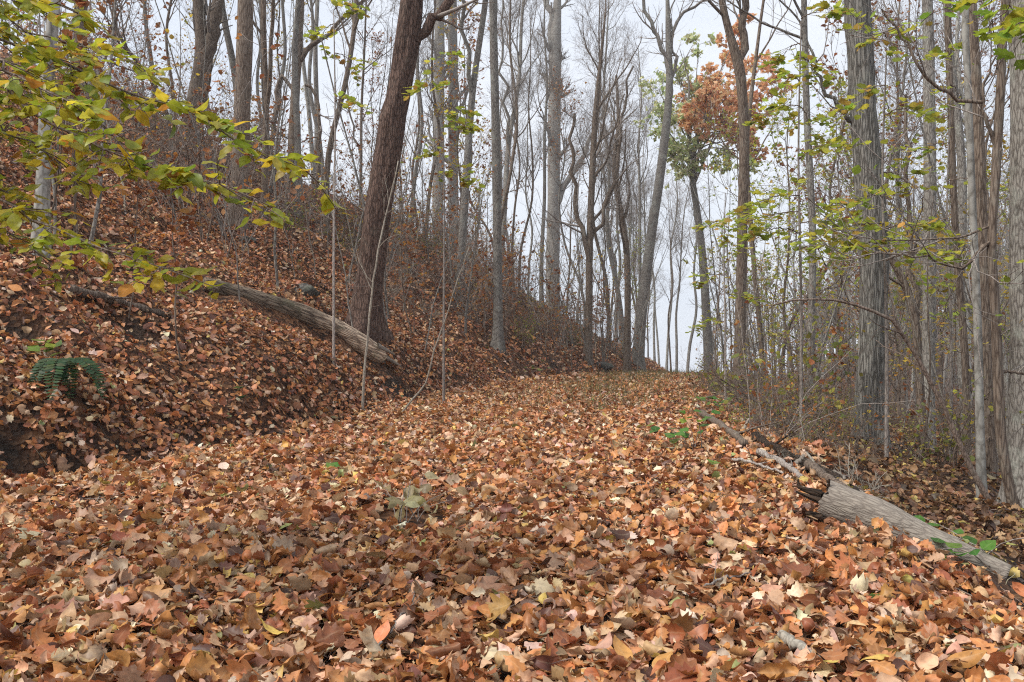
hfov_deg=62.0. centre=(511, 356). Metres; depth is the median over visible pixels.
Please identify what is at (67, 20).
tree
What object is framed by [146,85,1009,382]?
woods
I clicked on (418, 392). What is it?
sapling
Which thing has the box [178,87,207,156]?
sapling
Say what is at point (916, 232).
tree
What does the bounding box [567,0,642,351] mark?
tree
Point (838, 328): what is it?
sapling
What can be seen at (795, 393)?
shrub
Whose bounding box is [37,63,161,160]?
shrub
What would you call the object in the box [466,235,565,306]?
shrub
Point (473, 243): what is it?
sapling
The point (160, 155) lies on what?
shrub
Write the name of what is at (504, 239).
sapling
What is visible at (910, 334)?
sapling
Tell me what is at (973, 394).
sapling
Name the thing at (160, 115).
shrub
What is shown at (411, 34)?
oak tree
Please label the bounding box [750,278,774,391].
sapling
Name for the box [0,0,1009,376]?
sky
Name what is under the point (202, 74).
sapling
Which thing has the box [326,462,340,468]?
seedling
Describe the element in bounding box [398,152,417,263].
sapling
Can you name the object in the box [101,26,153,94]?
shrub
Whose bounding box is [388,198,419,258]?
shrub
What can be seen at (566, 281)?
sapling
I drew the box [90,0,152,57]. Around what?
tree
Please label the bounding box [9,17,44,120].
sapling
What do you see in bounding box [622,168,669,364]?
tree
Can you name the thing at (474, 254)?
sapling
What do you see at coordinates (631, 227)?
tree
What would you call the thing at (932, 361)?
sapling
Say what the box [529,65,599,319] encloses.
tree
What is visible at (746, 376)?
shrub
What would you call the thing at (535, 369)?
green plant
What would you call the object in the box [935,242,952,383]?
tree
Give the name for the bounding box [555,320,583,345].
shrub
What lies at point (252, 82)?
sapling
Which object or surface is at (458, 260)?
shrub
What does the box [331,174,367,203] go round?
shrub
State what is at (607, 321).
sapling
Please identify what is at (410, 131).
sapling
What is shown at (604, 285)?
sapling
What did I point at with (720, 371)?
shrub
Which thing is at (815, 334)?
sapling
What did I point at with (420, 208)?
sapling
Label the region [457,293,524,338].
shrub
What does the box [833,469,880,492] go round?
fallen branch
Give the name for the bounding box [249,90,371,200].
shrub
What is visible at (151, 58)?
shrub
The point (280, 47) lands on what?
tree
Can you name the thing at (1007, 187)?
tree
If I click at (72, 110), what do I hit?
beech tree
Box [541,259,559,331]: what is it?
sapling
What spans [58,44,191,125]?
shrub
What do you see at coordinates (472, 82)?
tree
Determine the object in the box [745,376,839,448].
shrub
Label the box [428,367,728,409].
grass
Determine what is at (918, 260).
tree
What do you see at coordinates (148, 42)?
tree
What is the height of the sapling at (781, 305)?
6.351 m
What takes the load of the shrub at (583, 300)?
on the ground at (14, 436)
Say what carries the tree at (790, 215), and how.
on the ground at (14, 436)
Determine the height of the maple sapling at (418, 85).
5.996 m
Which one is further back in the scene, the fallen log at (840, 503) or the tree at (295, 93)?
the tree at (295, 93)
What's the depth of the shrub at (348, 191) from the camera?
33.84 m
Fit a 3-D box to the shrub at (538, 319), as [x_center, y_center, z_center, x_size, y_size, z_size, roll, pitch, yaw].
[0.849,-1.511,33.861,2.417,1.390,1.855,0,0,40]
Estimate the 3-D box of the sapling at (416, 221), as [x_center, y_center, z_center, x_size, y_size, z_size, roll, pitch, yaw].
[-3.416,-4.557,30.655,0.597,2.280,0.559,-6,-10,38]
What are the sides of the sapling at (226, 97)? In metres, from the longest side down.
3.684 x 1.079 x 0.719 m
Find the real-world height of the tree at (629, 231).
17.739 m
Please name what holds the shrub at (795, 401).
on the ground at (14, 436)
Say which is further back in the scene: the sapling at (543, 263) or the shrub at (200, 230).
the sapling at (543, 263)
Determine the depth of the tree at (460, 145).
30.89 m
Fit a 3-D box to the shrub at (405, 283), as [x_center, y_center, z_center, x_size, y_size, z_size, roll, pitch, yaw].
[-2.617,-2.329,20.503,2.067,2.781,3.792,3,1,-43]
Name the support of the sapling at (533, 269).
on the ground at (14, 436)
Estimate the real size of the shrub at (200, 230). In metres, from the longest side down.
5.593 x 3.383 x 3.235 m
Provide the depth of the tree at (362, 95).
41.11 m
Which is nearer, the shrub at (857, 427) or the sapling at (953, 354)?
the shrub at (857, 427)
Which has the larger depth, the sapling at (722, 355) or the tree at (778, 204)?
the tree at (778, 204)
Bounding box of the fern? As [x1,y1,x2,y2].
[28,357,106,399]
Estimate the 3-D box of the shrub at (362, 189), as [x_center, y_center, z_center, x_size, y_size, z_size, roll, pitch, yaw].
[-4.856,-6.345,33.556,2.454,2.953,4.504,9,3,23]
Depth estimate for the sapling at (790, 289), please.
23.65 m
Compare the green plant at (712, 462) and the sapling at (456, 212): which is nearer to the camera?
the green plant at (712, 462)
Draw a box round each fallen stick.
[378,590,420,645]
[686,554,757,595]
[776,629,820,657]
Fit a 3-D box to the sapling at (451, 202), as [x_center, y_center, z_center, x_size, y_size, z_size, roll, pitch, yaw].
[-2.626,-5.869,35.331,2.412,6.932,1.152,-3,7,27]
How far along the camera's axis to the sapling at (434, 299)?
17.65 m
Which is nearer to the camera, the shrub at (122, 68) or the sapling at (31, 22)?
the shrub at (122, 68)
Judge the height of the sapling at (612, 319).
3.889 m
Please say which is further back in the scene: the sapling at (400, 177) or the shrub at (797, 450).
the sapling at (400, 177)
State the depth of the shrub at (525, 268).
36.42 m
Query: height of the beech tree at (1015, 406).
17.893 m
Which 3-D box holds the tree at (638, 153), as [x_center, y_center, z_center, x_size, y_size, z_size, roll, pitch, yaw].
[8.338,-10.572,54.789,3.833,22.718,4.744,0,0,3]
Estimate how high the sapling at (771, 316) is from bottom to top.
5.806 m
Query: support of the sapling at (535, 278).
on the ground at (14, 436)
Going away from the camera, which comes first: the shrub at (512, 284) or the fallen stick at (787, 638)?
the fallen stick at (787, 638)
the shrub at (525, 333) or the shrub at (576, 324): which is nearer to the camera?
the shrub at (525, 333)
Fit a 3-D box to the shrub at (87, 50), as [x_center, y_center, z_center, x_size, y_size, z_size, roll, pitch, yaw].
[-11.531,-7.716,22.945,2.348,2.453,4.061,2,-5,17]
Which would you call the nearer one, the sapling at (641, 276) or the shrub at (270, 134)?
the shrub at (270, 134)
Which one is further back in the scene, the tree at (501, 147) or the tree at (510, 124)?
the tree at (501, 147)
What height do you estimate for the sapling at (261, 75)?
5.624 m
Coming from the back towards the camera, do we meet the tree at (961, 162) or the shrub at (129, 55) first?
the shrub at (129, 55)
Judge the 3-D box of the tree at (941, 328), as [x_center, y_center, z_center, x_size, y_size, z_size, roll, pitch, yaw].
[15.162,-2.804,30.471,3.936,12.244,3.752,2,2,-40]
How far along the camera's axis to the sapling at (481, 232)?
34.59 m
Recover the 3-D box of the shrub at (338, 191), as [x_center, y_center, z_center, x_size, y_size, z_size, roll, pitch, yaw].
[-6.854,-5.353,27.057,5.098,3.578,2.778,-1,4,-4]
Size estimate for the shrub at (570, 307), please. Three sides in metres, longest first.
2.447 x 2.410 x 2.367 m
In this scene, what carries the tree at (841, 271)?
on the ground at (14, 436)
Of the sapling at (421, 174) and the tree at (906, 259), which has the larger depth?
the tree at (906, 259)
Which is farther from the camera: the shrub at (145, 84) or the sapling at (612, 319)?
the sapling at (612, 319)
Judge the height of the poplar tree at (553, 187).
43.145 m
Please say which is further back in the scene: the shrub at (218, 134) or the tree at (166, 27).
the tree at (166, 27)
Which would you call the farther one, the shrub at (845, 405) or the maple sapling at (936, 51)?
the shrub at (845, 405)
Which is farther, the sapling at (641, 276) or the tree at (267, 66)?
the sapling at (641, 276)
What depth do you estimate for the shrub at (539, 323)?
31.17 m
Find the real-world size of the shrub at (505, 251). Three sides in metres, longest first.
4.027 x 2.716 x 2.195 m
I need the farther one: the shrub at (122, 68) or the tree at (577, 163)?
the tree at (577, 163)
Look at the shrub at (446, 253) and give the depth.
31.98 m
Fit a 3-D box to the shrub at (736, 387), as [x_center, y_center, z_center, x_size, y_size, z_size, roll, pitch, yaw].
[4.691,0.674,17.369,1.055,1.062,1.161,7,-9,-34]
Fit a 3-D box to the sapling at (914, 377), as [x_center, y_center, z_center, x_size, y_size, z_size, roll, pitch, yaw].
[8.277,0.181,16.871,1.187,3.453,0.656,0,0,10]
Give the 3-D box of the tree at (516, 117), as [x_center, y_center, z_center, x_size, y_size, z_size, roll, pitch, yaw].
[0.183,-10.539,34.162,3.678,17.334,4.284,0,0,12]
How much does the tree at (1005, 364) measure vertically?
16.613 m
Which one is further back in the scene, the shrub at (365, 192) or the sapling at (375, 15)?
the shrub at (365, 192)
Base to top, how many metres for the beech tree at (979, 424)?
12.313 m
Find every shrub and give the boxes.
[0,69,265,215]
[7,0,120,99]
[12,20,116,100]
[23,82,152,137]
[33,3,203,145]
[35,19,120,73]
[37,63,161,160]
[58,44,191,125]
[62,0,157,104]
[87,29,156,125]
[95,61,173,135]
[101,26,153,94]
[101,56,188,94]
[104,96,204,172]
[108,116,202,165]
[111,84,191,143]
[114,42,187,114]
[118,54,179,133]
[120,82,288,257]
[127,80,298,195]
[137,110,229,166]
[152,110,246,198]
[155,63,304,255]
[158,83,323,196]
[173,47,342,170]
[205,98,287,149]
[209,52,280,143]
[218,79,287,154]
[218,137,277,185]
[225,100,305,175]
[227,99,321,189]
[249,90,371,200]
[260,139,344,235]
[270,182,320,235]
[277,128,370,236]
[302,142,352,192]
[304,157,364,225]
[309,169,434,253]
[309,203,412,259]
[311,169,441,231]
[319,205,361,236]
[319,228,360,254]
[322,147,397,201]
[322,202,394,245]
[326,270,427,305]
[330,201,399,247]
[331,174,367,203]
[336,237,403,284]
[341,189,411,264]
[342,146,434,223]
[344,163,416,206]
[346,222,442,305]
[350,195,427,238]
[351,256,416,304]
[358,244,414,263]
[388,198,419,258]
[388,217,445,262]
[391,198,442,248]
[392,195,427,232]
[395,261,432,280]
[399,289,442,318]
[409,228,442,256]
[412,206,439,249]
[415,208,441,249]
[416,242,509,324]
[418,260,490,309]
[419,221,528,336]
[419,253,458,283]
[424,207,452,257]
[426,200,492,289]
[428,221,472,264]
[430,225,504,308]
[430,239,466,265]
[439,267,494,327]
[442,213,549,299]
[447,243,488,281]
[450,270,483,315]
[451,243,545,288]
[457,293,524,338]
[464,266,492,308]
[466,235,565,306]
[474,204,520,277]
[476,236,567,300]
[483,232,554,305]
[484,251,523,310]
[484,267,529,314]
[488,245,531,292]
[503,302,535,331]
[504,277,555,330]
[504,312,539,348]
[507,246,585,344]
[508,289,574,355]
[509,289,552,328]
[514,300,561,340]
[518,263,557,305]
[524,283,538,307]
[530,307,561,331]
[531,292,571,343]
[536,294,597,337]
[540,284,598,344]
[540,285,597,326]
[543,276,579,321]
[548,274,602,334]
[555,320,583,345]
[558,327,594,351]
[576,314,650,355]
[598,304,641,356]
[604,334,635,360]
[673,344,717,388]
[687,354,749,395]
[690,375,783,422]
[692,375,717,392]
[695,342,768,384]
[696,356,810,422]
[697,354,732,387]
[697,387,763,413]
[698,303,861,443]
[708,348,819,428]
[712,364,756,398]
[716,357,780,400]
[718,320,884,433]
[718,403,786,425]
[727,326,799,398]
[728,300,937,441]
[731,373,820,427]
[736,402,789,428]
[737,365,784,404]
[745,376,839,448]
[748,349,842,430]
[752,432,825,469]
[754,371,811,426]
[768,406,824,442]
[774,341,851,410]
[774,375,854,412]
[776,355,831,414]
[781,365,840,426]
[781,397,857,451]
[798,404,850,442]
[800,440,895,498]
[805,360,844,393]
[805,384,884,452]
[810,404,905,464]
[820,386,853,419]
[834,376,854,408]
[848,369,1006,429]
[862,382,965,458]
[894,408,953,444]
[898,369,1006,469]
[906,372,956,411]
[912,372,1005,454]
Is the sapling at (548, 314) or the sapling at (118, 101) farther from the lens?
the sapling at (548, 314)
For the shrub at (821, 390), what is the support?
on the ground at (14, 436)
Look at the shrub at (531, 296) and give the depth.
37.64 m
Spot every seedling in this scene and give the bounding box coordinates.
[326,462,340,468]
[942,549,967,559]
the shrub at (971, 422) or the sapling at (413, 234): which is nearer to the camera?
the shrub at (971, 422)
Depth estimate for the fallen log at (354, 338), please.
14.24 m
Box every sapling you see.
[2,0,62,233]
[7,8,34,77]
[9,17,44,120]
[10,15,54,123]
[20,10,42,43]
[24,0,112,259]
[37,4,103,215]
[45,2,63,182]
[55,8,106,244]
[61,0,133,255]
[73,3,113,93]
[83,61,145,176]
[85,3,107,93]
[89,36,127,210]
[96,0,145,93]
[97,47,118,173]
[104,116,158,317]
[119,0,148,130]
[123,0,155,126]
[125,3,153,124]
[132,2,156,118]
[145,0,226,237]
[146,147,204,365]
[154,73,182,229]
[162,7,201,208]
[178,0,223,172]
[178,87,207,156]
[183,43,205,155]
[191,0,235,89]
[197,72,226,180]
[205,133,255,301]
[218,50,231,152]
[233,0,308,293]
[233,4,275,172]
[239,148,256,242]
[259,178,296,277]
[262,1,305,192]
[267,0,314,192]
[272,80,300,235]
[282,112,318,274]
[303,0,380,364]
[303,178,357,326]
[306,0,387,324]
[309,104,360,265]
[320,160,338,258]
[344,38,428,280]
[346,123,367,191]
[351,161,402,410]
[358,0,403,267]
[362,2,412,318]
[380,74,439,260]
[386,88,456,277]
[392,98,427,239]
[392,157,423,336]
[392,205,429,335]
[393,62,430,210]
[394,159,406,219]
[396,116,426,251]
[397,186,438,312]
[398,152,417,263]
[401,143,417,238]
[402,238,475,411]
[403,50,484,402]
[404,138,429,261]
[407,205,424,287]
[409,44,466,315]
[409,201,425,251]
[418,138,478,280]
[419,175,435,247]
[421,127,441,243]
[424,186,473,353]
[427,147,476,295]
[429,159,439,255]
[430,148,464,272]
[432,177,459,282]
[433,212,456,294]
[434,189,456,246]
[450,188,459,228]
[464,129,504,339]
[464,165,495,338]
[465,158,507,258]
[465,188,488,257]
[468,238,490,339]
[469,138,487,279]
[469,223,481,272]
[471,179,488,267]
[471,195,492,281]
[473,181,490,261]
[479,146,503,302]
[502,162,516,287]
[502,218,521,329]
[502,223,515,289]
[504,212,530,308]
[504,270,524,342]
[515,169,574,347]
[517,187,570,337]
[518,219,560,330]
[519,201,556,324]
[524,183,593,368]
[525,235,546,329]
[528,235,542,307]
[530,220,560,302]
[536,242,550,318]
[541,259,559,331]
[542,275,555,353]
[549,218,570,317]
[552,250,584,339]
[555,202,594,324]
[561,258,578,324]
[563,190,596,307]
[567,288,581,368]
[570,238,584,308]
[574,251,594,337]
[580,237,600,313]
[583,315,604,370]
[584,254,601,304]
[585,274,599,355]
[593,239,614,352]
[593,277,610,348]
[594,184,612,335]
[594,189,618,361]
[595,294,610,352]
[597,267,616,354]
[599,265,619,344]
[602,291,614,361]
[603,269,628,356]
[603,278,625,353]
[604,271,622,361]
[605,274,626,372]
[611,264,624,333]
[612,254,624,339]
[613,204,678,353]
[621,295,643,365]
[631,223,673,355]
[631,231,680,345]
[637,205,675,371]
[661,150,765,381]
[678,172,729,373]
[685,193,775,399]
[691,136,735,394]
[702,170,767,356]
[706,161,758,371]
[706,190,735,391]
[707,227,756,376]
[709,0,903,436]
[713,247,757,388]
[724,145,825,387]
[726,178,786,345]
[732,227,766,374]
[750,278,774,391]
[760,255,778,368]
[762,248,780,382]
[763,288,787,378]
[767,262,796,375]
[772,218,840,399]
[772,239,791,383]
[772,262,993,505]
[781,306,798,363]
[786,293,816,373]
[792,276,807,365]
[795,20,970,465]
[805,301,827,369]
[811,134,902,404]
[816,272,847,407]
[823,264,858,385]
[824,313,853,411]
[832,181,893,395]
[833,286,858,367]
[833,297,858,401]
[837,305,856,399]
[873,0,1008,390]
[885,38,1007,456]
[889,195,937,413]
[889,211,950,390]
[889,259,961,454]
[889,261,948,453]
[897,196,952,460]
[900,278,957,429]
[901,0,1023,70]
[936,267,972,401]
[936,270,972,442]
[939,237,973,452]
[942,176,1008,444]
[961,233,1008,335]
[971,190,1009,407]
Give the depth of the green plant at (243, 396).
9.85 m
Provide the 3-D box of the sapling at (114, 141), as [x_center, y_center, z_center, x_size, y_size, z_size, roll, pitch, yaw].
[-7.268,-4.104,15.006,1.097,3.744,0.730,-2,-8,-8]
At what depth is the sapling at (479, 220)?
31.19 m
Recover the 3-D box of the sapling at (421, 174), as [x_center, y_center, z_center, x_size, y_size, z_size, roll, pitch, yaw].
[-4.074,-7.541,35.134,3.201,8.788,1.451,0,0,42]
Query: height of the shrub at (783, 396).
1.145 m
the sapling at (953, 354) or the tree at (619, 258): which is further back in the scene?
the tree at (619, 258)
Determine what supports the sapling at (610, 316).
on the ground at (14, 436)
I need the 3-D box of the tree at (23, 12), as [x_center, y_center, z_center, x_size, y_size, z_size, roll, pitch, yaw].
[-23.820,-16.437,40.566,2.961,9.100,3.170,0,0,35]
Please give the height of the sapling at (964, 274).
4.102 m
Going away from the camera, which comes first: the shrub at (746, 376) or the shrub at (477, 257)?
the shrub at (746, 376)
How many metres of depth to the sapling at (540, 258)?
37.51 m
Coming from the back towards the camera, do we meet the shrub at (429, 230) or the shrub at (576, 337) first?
the shrub at (576, 337)
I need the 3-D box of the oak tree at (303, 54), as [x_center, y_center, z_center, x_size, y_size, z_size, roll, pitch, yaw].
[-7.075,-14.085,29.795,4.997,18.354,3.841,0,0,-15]
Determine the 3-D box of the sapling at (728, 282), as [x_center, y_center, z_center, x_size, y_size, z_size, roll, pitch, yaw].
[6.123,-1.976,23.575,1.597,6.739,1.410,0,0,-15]
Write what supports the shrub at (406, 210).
on the ground at (14, 436)
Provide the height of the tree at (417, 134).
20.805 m
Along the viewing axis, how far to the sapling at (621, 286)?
43.00 m
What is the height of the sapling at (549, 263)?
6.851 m
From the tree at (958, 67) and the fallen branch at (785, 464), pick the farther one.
the tree at (958, 67)
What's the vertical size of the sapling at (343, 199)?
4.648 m
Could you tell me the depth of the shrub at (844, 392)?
27.65 m
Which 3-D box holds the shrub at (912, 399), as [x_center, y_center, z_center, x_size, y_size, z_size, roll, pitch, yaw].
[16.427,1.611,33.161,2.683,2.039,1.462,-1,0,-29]
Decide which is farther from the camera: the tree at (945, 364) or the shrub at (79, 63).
the tree at (945, 364)
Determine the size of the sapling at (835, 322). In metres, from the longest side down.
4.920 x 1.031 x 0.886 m
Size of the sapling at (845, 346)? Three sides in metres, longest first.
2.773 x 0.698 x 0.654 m
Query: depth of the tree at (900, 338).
28.99 m
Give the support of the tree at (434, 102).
on the ground at (14, 436)
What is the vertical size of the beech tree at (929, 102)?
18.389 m
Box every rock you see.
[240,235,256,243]
[293,283,320,297]
[596,362,613,370]
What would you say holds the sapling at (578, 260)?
on the ground at (14, 436)
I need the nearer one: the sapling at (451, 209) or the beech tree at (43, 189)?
the beech tree at (43, 189)
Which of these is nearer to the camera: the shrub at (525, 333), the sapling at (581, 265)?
the shrub at (525, 333)
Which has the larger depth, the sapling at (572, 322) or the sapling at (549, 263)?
the sapling at (549, 263)
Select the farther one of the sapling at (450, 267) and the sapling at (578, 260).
the sapling at (578, 260)
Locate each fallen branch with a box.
[66,285,171,318]
[698,406,785,446]
[731,448,783,473]
[750,430,794,457]
[756,448,802,477]
[787,454,804,469]
[792,409,814,461]
[792,454,860,491]
[803,458,852,488]
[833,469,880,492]
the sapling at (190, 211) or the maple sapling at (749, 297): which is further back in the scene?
the maple sapling at (749, 297)
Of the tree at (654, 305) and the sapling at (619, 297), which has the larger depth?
the tree at (654, 305)
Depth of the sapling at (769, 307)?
19.69 m
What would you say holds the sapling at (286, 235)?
on the ground at (14, 436)
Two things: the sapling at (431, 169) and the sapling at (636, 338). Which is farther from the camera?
the sapling at (636, 338)
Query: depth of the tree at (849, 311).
42.94 m
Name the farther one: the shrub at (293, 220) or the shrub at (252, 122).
the shrub at (252, 122)
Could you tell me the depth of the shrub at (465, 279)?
27.05 m
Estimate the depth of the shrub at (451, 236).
32.34 m
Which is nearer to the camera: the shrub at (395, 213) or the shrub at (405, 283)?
the shrub at (405, 283)
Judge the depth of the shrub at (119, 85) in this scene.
26.37 m
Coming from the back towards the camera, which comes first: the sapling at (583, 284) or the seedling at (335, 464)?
the sapling at (583, 284)
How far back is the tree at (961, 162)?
21.44 m
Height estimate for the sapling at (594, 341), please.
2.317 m
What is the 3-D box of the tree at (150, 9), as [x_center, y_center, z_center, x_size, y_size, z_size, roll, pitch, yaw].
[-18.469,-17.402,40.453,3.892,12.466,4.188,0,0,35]
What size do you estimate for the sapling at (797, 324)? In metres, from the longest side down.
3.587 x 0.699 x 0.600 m
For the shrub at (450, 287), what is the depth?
25.86 m
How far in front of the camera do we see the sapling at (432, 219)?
33.46 m
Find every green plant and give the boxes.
[26,337,61,357]
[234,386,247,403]
[523,365,550,372]
[647,407,720,449]
[682,395,733,406]
[707,459,725,466]
[914,515,1023,561]
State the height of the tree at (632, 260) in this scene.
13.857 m
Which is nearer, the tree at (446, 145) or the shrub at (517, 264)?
the shrub at (517, 264)
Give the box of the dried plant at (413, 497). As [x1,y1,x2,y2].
[373,472,467,522]
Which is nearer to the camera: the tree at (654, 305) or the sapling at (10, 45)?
the sapling at (10, 45)
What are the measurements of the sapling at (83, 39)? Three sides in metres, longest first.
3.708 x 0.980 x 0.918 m
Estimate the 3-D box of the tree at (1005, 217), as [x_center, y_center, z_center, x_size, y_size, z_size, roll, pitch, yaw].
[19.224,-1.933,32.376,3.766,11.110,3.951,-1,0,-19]
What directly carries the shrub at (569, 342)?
on the ground at (14, 436)
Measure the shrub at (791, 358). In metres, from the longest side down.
1.884 x 1.856 x 1.829 m
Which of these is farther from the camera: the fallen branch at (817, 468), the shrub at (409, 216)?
the shrub at (409, 216)
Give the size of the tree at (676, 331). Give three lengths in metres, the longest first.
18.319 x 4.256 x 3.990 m
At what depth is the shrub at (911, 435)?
14.13 m
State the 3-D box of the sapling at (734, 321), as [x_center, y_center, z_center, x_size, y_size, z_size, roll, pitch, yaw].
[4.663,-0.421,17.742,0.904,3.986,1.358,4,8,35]
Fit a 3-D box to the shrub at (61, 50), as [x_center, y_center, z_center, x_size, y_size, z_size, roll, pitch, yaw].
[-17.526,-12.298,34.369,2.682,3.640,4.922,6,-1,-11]
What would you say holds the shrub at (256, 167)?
on the ground at (14, 436)
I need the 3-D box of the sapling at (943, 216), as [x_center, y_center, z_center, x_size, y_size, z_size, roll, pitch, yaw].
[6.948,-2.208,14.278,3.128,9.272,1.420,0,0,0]
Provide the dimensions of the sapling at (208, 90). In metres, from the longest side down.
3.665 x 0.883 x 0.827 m
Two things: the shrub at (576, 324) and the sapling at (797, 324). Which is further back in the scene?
the shrub at (576, 324)
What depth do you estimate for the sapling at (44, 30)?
12.94 m
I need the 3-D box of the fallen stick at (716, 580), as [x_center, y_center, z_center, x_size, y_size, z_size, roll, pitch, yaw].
[0.929,0.973,3.771,0.574,0.203,0.067,0,0,-42]
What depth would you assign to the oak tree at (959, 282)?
13.96 m
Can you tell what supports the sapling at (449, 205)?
on the ground at (14, 436)
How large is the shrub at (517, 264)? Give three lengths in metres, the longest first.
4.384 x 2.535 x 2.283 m
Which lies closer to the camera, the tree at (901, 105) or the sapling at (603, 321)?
the tree at (901, 105)
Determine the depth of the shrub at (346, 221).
28.23 m
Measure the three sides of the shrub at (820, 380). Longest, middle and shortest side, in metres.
2.300 x 1.695 x 1.254 m
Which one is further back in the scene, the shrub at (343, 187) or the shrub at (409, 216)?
the shrub at (343, 187)
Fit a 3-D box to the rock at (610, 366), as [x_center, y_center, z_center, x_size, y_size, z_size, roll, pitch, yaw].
[3.748,0.421,35.173,0.897,0.386,0.435,0,0,45]
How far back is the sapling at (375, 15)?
17.06 m
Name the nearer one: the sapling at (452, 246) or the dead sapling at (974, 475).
the dead sapling at (974, 475)
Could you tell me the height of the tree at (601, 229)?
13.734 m
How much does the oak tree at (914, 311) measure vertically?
7.028 m
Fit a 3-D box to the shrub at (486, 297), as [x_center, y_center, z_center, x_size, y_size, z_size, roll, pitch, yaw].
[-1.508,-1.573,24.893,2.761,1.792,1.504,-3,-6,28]
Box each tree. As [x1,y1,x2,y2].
[0,0,35,46]
[0,0,44,50]
[0,0,350,299]
[29,0,60,257]
[40,1,97,50]
[68,0,87,93]
[72,0,174,165]
[89,0,165,82]
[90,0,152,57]
[143,0,155,113]
[163,0,182,118]
[169,0,232,110]
[172,0,211,129]
[177,0,232,160]
[221,0,235,91]
[224,0,252,231]
[250,0,327,152]
[252,0,369,198]
[253,0,279,220]
[253,0,288,138]
[272,0,286,116]
[284,0,323,182]
[292,0,303,218]
[302,46,316,191]
[313,0,319,171]
[318,0,371,238]
[325,0,399,201]
[339,23,392,177]
[345,0,496,343]
[377,5,423,210]
[378,0,448,230]
[385,0,446,222]
[415,0,475,231]
[421,0,462,237]
[424,1,505,243]
[425,0,468,241]
[428,0,491,246]
[451,0,487,305]
[469,0,560,262]
[476,0,561,220]
[478,0,547,280]
[483,81,515,202]
[489,0,505,353]
[501,69,554,296]
[504,0,562,290]
[513,0,572,307]
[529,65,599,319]
[536,0,608,309]
[537,112,599,313]
[539,0,672,366]
[559,0,644,347]
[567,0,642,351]
[572,79,633,342]
[572,131,622,306]
[583,69,644,371]
[586,129,644,339]
[596,72,641,341]
[610,131,660,303]
[612,148,655,311]
[612,223,654,334]
[614,15,664,286]
[614,89,667,360]
[615,176,663,340]
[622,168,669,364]
[626,0,735,371]
[626,174,655,294]
[626,207,643,305]
[631,13,792,371]
[631,210,669,357]
[649,175,689,370]
[653,103,707,369]
[657,0,802,393]
[662,177,701,371]
[669,148,719,371]
[682,0,815,411]
[683,110,786,376]
[708,0,749,395]
[716,77,848,407]
[730,169,816,383]
[744,0,890,448]
[770,0,913,385]
[771,103,902,413]
[789,0,1023,507]
[795,44,967,448]
[802,73,954,377]
[807,86,893,331]
[830,252,896,379]
[831,0,963,315]
[833,0,960,417]
[836,81,922,408]
[844,208,958,426]
[875,0,945,412]
[879,0,1007,395]
[887,60,1009,367]
[888,182,922,406]
[889,107,986,423]
[889,170,922,380]
[890,140,942,345]
[892,175,937,397]
[892,247,945,352]
[896,0,1009,419]
[903,175,945,336]
[922,0,936,449]
[935,0,985,443]
[935,74,1009,376]
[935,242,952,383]
[936,268,956,390]
[938,174,969,393]
[944,0,971,454]
[962,9,987,499]
[969,3,999,476]
[969,161,1008,327]
[971,166,1009,369]
[989,47,1009,216]
[989,142,1009,275]
[995,0,1023,507]
[1000,295,1009,362]
[1001,272,1009,368]
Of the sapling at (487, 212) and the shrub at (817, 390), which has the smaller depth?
the shrub at (817, 390)
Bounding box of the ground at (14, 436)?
[0,50,1023,681]
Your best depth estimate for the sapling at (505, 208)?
36.21 m
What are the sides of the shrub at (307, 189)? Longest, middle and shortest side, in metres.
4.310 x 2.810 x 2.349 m
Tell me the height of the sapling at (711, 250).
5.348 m
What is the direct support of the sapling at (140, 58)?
on the ground at (14, 436)
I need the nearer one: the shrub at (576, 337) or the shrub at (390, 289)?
the shrub at (390, 289)
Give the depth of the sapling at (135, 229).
10.23 m
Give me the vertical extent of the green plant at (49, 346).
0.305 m
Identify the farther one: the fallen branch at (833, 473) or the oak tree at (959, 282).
the oak tree at (959, 282)
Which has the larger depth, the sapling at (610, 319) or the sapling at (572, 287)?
the sapling at (572, 287)
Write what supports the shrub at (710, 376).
on the ground at (14, 436)
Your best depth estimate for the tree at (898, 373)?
21.03 m
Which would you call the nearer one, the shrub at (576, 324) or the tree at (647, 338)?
the shrub at (576, 324)
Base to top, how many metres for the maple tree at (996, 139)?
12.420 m
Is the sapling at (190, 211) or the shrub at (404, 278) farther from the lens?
the shrub at (404, 278)
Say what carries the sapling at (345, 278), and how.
on the ground at (14, 436)
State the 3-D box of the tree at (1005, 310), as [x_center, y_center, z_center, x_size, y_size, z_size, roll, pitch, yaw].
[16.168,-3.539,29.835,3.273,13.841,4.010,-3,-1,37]
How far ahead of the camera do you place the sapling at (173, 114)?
14.79 m
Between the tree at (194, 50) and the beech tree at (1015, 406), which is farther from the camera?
the tree at (194, 50)
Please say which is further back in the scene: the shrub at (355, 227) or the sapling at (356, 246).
the shrub at (355, 227)
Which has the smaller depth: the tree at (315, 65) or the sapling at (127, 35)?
the sapling at (127, 35)
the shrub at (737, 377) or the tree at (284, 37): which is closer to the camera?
the shrub at (737, 377)
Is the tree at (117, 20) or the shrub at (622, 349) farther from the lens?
the shrub at (622, 349)
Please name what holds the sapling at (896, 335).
on the ground at (14, 436)
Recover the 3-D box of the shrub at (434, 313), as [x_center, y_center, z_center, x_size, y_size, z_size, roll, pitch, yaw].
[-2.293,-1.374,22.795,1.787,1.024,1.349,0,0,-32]
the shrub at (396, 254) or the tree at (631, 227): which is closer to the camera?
the shrub at (396, 254)
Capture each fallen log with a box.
[201,277,400,366]
[793,479,1011,578]

